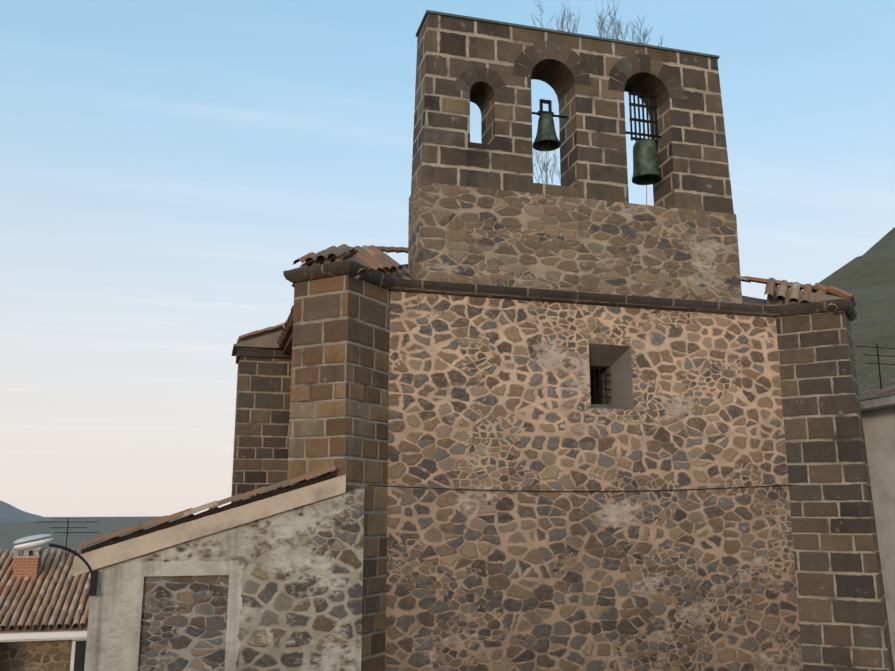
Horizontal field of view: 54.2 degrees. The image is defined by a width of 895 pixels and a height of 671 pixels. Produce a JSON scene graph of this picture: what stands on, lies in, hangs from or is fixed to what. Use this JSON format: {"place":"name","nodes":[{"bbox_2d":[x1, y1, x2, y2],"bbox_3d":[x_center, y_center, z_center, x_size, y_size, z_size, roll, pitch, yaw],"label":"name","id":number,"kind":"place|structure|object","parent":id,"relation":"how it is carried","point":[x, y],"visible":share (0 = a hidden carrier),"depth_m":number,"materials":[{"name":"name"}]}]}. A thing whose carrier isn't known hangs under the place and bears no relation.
{"place":"outdoors","nodes":[
{"label":"outdoors","id":0,"kind":"place"},
{"bbox_2d":[0,501,52,522],"bbox_3d":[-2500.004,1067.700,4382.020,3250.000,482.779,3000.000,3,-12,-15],"label":"range","id":1,"kind":"structure","parent":0,"point":[9,513],"depth_m":4342.98,"materials":[{"name":"blue"}]},
{"bbox_2d":[51,518,98,556],"bbox_3d":[-9.550,5.249,21.892,1.500,1.350,0.400,3,-12,-15],"label":"tv aerial","id":2,"kind":"object","parent":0,"point":[67,527],"visible":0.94,"depth_m":21.97,"materials":[{"name":"black metal"}]},
{"bbox_2d":[0,516,183,552],"bbox_3d":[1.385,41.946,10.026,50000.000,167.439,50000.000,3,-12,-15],"label":"terrain","id":3,"kind":"structure","parent":0,"point":[11,533],"depth_m":1841.39,"materials":[{"name":"green plant"}]},
{"bbox_2d":[0,640,71,670],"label":"house walls","id":4,"kind":"structure","parent":3,"relation":"on","point":[52,655],"depth_m":18.61,"materials":[{"name":"brown stone"}]},
{"bbox_2d":[0,631,86,641],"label":"white house gutter","id":5,"kind":"object","parent":4,"relation":"attached to","point":[41,636],"visible":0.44,"depth_m":18.31,"materials":[{"name":"white metal"}]},
{"bbox_2d":[0,582,86,632],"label":"house roof deck","id":6,"kind":"structure","parent":4,"relation":"on","point":[43,629],"depth_m":18.53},
{"bbox_2d":[0,576,37,593],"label":"red house roof flashing","id":7,"kind":"object","parent":6,"relation":"on","point":[11,587],"visible":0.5,"depth_m":20.18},
{"bbox_2d":[12,557,41,578],"bbox_3d":[-10.028,5.693,20.816,0.520,0.794,0.520,3,-12,-15],"label":"chimney","id":8,"kind":"object","parent":6,"relation":"on","point":[24,567],"visible":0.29,"depth_m":20.61,"materials":[{"name":"brick"}]},
{"bbox_2d":[12,547,44,557],"bbox_3d":[-10.028,5.192,20.919,0.620,0.230,0.620,3,-12,-15],"label":"chimney cap","id":9,"kind":"object","parent":8,"relation":"on","point":[38,552],"visible":0.94,"depth_m":20.69,"materials":[{"name":"grey concrete"}]},
{"bbox_2d":[0,548,90,630],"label":"house roof tiles","id":10,"kind":"object","parent":6,"relation":"on","point":[41,599],"visible":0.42,"depth_m":19.78,"materials":[{"name":"brown ceramic"}]},
{"bbox_2d":[70,639,86,670],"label":"house window","id":11,"kind":"structure","parent":4,"relation":"in","point":[72,655],"depth_m":18.78,"materials":[{"name":"white paint"}]},
{"bbox_2d":[73,641,85,670],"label":"house window glass","id":12,"kind":"object","parent":11,"relation":"attached to","point":[79,657],"visible":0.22,"depth_m":18.80,"materials":[{"name":"black glass"}]},
{"bbox_2d":[84,487,363,670],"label":"annex walls","id":13,"kind":"structure","parent":3,"relation":"on","point":[295,588],"depth_m":11.79,"materials":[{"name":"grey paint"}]},
{"bbox_2d":[49,543,97,595],"bbox_3d":[-4.787,2.984,11.154,0.601,0.655,0.100,3,-12,-15],"label":"street lamp arm","id":14,"kind":"object","parent":13,"relation":"attached to","point":[93,583],"visible":1,"depth_m":11.16},
{"bbox_2d":[14,538,53,549],"bbox_3d":[-5.247,2.645,11.082,0.462,0.144,0.230,3,-12,-15],"label":"street lamp lens","id":15,"kind":"object","parent":14,"relation":"attached to","point":[31,545],"visible":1,"depth_m":11.00,"materials":[{"name":"white glass"}]},
{"bbox_2d":[13,534,52,543],"bbox_3d":[-5.253,2.582,11.093,0.462,0.120,0.230,3,-12,-15],"label":"street lamp cover","id":16,"kind":"object","parent":15,"relation":"on","point":[31,538],"visible":1,"depth_m":11.01,"materials":[{"name":"grey"}]},
{"bbox_2d":[73,475,345,575],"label":"roof fascia","id":17,"kind":"structure","parent":13,"relation":"on","point":[176,534],"depth_m":11.68,"materials":[{"name":"paint"}]},
{"bbox_2d":[79,465,336,553],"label":"roof tiles","id":18,"kind":"object","parent":17,"relation":"on","point":[163,522],"visible":0.98,"depth_m":11.78,"materials":[{"name":"ceramic"}]},
{"bbox_2d":[231,356,291,502],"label":"stone pillar","id":19,"kind":"structure","parent":3,"relation":"on","point":[261,439],"depth_m":19.46,"materials":[{"name":"brown stone"}]},
{"bbox_2d":[232,331,283,355],"bbox_3d":[-4.240,0.128,20.325,1.450,0.550,1.300,3,-12,-15],"label":"church buttress cap","id":20,"kind":"object","parent":19,"relation":"on","point":[269,341],"visible":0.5,"depth_m":19.67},
{"bbox_2d":[237,323,284,342],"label":"roof tiles","id":21,"kind":"object","parent":20,"relation":"on","point":[260,333],"visible":0.29,"depth_m":19.79,"materials":[{"name":"brown tile"}]},
{"bbox_2d":[236,347,291,363],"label":"cornice","id":22,"kind":"structure","parent":19,"relation":"attached to","point":[259,352],"depth_m":19.72,"materials":[{"name":"brown stone"}]},
{"bbox_2d":[287,274,389,670],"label":"buttress","id":23,"kind":"structure","parent":3,"relation":"on","point":[339,406],"depth_m":12.92,"materials":[{"name":"brown stone"}]},
{"bbox_2d":[293,244,357,267],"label":"roof tiles","id":24,"kind":"object","parent":23,"relation":"on","point":[331,254],"visible":0.96,"depth_m":13.26,"materials":[{"name":"brown ceramic"}]},
{"bbox_2d":[291,256,395,277],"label":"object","id":25,"kind":"object","parent":23,"relation":"on","point":[356,259],"depth_m":13.31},
{"bbox_2d":[347,245,402,278],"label":"roof tiles","id":26,"kind":"object","parent":23,"relation":"on","point":[373,257],"visible":0.67,"depth_m":13.84,"materials":[{"name":"ceramic"}]},
{"bbox_2d":[385,291,802,670],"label":"church nave walls","id":27,"kind":"structure","parent":3,"relation":"on","point":[489,393],"depth_m":14.15,"materials":[{"name":"brown stone"}]},
{"bbox_2d":[375,246,407,252],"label":"roof tiles","id":28,"kind":"object","parent":27,"relation":"on","point":[392,249],"visible":0.27,"depth_m":15.14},
{"bbox_2d":[283,259,856,321],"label":"cornice","id":29,"kind":"structure","parent":27,"relation":"on","point":[370,275],"depth_m":14.58,"materials":[{"name":"brown stone"}]},
{"bbox_2d":[408,182,741,303],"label":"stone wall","id":30,"kind":"structure","parent":27,"relation":"on","point":[473,235],"depth_m":14.96,"materials":[{"name":"brown stone"}]},
{"bbox_2d":[411,13,733,213],"bbox_3d":[2.304,-3.811,15.898,5.900,3.120,0.760,3,-12,-15],"label":"belfry","id":31,"kind":"object","parent":30,"relation":"on","point":[693,163],"visible":0.88,"depth_m":15.45,"materials":[{"name":"brown stone"}]},
{"bbox_2d":[533,145,572,185],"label":"tree branches","id":32,"kind":"object","parent":31,"relation":"on","point":[555,159],"visible":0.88,"depth_m":15.37,"materials":[{"name":"brown plant"}]},
{"bbox_2d":[416,10,719,59],"bbox_3d":[2.290,-5.362,16.213,5.730,0.045,0.820,3,-12,-15],"label":"coping","id":33,"kind":"object","parent":31,"relation":"on","point":[559,32],"visible":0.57,"depth_m":15.74,"materials":[{"name":"stone"}]},
{"bbox_2d":[530,0,662,46],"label":"dry weeds","id":34,"kind":"object","parent":33,"relation":"on","point":[614,29],"visible":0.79,"depth_m":16.39,"materials":[{"name":"brown plant"}]},
{"bbox_2d":[454,41,684,115],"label":"stone arches","id":35,"kind":"structure","parent":31,"relation":"attached to","point":[625,75],"depth_m":15.79,"materials":[{"name":"brown stone"}]},
{"bbox_2d":[532,92,660,184],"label":"bell fittings","id":36,"kind":"object","parent":31,"relation":"attached to","point":[540,112],"visible":0.81,"depth_m":16.30,"materials":[{"name":"black metal"}]},
{"bbox_2d":[533,113,560,150],"bbox_3d":[1.774,-3.694,15.723,0.500,0.600,0.500,3,-12,-15],"label":"bell","id":37,"kind":"object","parent":36,"relation":"hanging from","point":[546,130],"visible":0.98,"depth_m":15.62,"materials":[{"name":"green metal"}]},
{"bbox_2d":[546,149,646,204],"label":"bell ropes","id":38,"kind":"object","parent":37,"relation":"hanging from","point":[546,177],"visible":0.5,"depth_m":15.63,"materials":[{"name":"grey fabric"}]},
{"bbox_2d":[632,139,660,184],"bbox_3d":[3.663,-3.240,16.167,0.530,0.770,0.530,3,-12,-15],"label":"bell","id":39,"kind":"object","parent":36,"relation":"attached to","point":[645,157],"visible":0.98,"depth_m":16.00,"materials":[{"name":"green metal"}]},
{"bbox_2d":[589,344,633,409],"bbox_3d":[2.629,0.776,15.096,0.780,1.090,0.895,3,-12,-15],"label":"window recess","id":40,"kind":"object","parent":27,"relation":"attached to","point":[615,361],"visible":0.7,"depth_m":14.99,"materials":[{"name":"grey paint"}]},
{"bbox_2d":[590,369,601,403],"bbox_3d":[2.553,0.933,15.511,0.410,0.670,0.001,3,-12,-15],"label":"window grille","id":41,"kind":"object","parent":40,"relation":"in","point":[597,391],"depth_m":15.54,"materials":[{"name":"black metal"}]},
{"bbox_2d":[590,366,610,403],"bbox_3d":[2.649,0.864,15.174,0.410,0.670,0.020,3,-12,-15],"label":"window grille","id":42,"kind":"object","parent":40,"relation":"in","point":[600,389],"visible":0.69,"depth_m":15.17,"materials":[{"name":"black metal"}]},
{"bbox_2d":[776,311,893,670],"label":"buttress","id":43,"kind":"structure","parent":3,"relation":"on","point":[843,619],"depth_m":14.84,"materials":[{"name":"brown stone"}]},
{"bbox_2d":[354,484,792,491],"bbox_3d":[2.256,2.430,14.024,7.797,0.158,0.399,4,-12,-19],"label":"facade cable","id":44,"kind":"object","parent":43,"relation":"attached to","point":[573,491],"visible":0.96,"depth_m":14.02,"materials":[{"name":"rubber"}]},
{"bbox_2d":[741,276,767,283],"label":"roof tiles","id":45,"kind":"object","parent":43,"relation":"on","point":[752,279],"visible":0.1,"depth_m":16.60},
{"bbox_2d":[764,278,842,313],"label":"roof tiles","id":46,"kind":"object","parent":43,"relation":"on","point":[783,289],"visible":0.65,"depth_m":15.83,"materials":[{"name":"ceramic"}]},
{"bbox_2d":[766,286,846,305],"bbox_3d":[6.636,-0.750,16.064,1.350,0.550,1.158,-6,-13,29],"label":"church buttress cap","id":47,"kind":"object","parent":43,"relation":"on","point":[824,297],"visible":0.36,"depth_m":15.71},
{"bbox_2d":[812,282,855,305],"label":"ridge tiles","id":48,"kind":"object","parent":43,"relation":"on","point":[833,290],"visible":0.65,"depth_m":15.50,"materials":[{"name":"brown ceramic"}]},
{"bbox_2d":[861,407,894,670],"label":"house walls","id":49,"kind":"structure","parent":3,"relation":"on","point":[879,429],"depth_m":15.95,"materials":[{"name":"beige paint"}]},
{"bbox_2d":[855,344,894,388],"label":"tv aerial","id":50,"kind":"object","parent":49,"relation":"attached to","point":[878,355],"visible":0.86,"depth_m":16.81,"materials":[{"name":"metal"}]},
{"bbox_2d":[859,378,894,400],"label":"house roof","id":51,"kind":"structure","parent":49,"relation":"on","point":[886,390],"depth_m":16.68,"materials":[{"name":"tile"}]},
{"bbox_2d":[860,395,894,412],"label":"eave","id":52,"kind":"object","parent":49,"relation":"on","point":[877,404],"depth_m":15.75,"materials":[{"name":"white paint"}]},
{"bbox_2d":[138,575,228,670],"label":"walled-up doorway","id":53,"kind":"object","parent":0,"point":[183,622],"depth_m":11.47,"materials":[{"name":"stone"}]},
{"bbox_2d":[283,331,292,353],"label":"church eave boards","id":54,"kind":"object","parent":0,"point":[287,349],"depth_m":19.11,"materials":[{"name":"brown wood"}]},
{"bbox_2d":[276,305,293,347],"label":"roof tiles","id":55,"kind":"object","parent":54,"relation":"on","point":[285,333],"visible":0.1,"depth_m":18.21,"materials":[{"name":"brown tile"}]},
{"bbox_2d":[0,0,894,516],"label":"sky","id":56,"kind":"structure","parent":0,"point":[164,164],"materials":[{"name":"blue"}]},
{"bbox_2d":[292,264,766,330],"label":"church nave roof","id":57,"kind":"structure","parent":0,"point":[403,273],"depth_m":15.66,"materials":[{"name":"brown tile"}]},
{"bbox_2d":[775,280,812,291],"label":"roof tiles","id":58,"kind":"object","parent":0,"point":[789,284],"visible":0.32,"depth_m":16.22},
{"bbox_2d":[815,227,894,391],"bbox_3d":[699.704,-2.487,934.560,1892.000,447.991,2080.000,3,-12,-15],"label":"hill","id":59,"kind":"structure","parent":0,"point":[867,279],"depth_m":409.45,"materials":[{"name":"green plant"}]}
]}

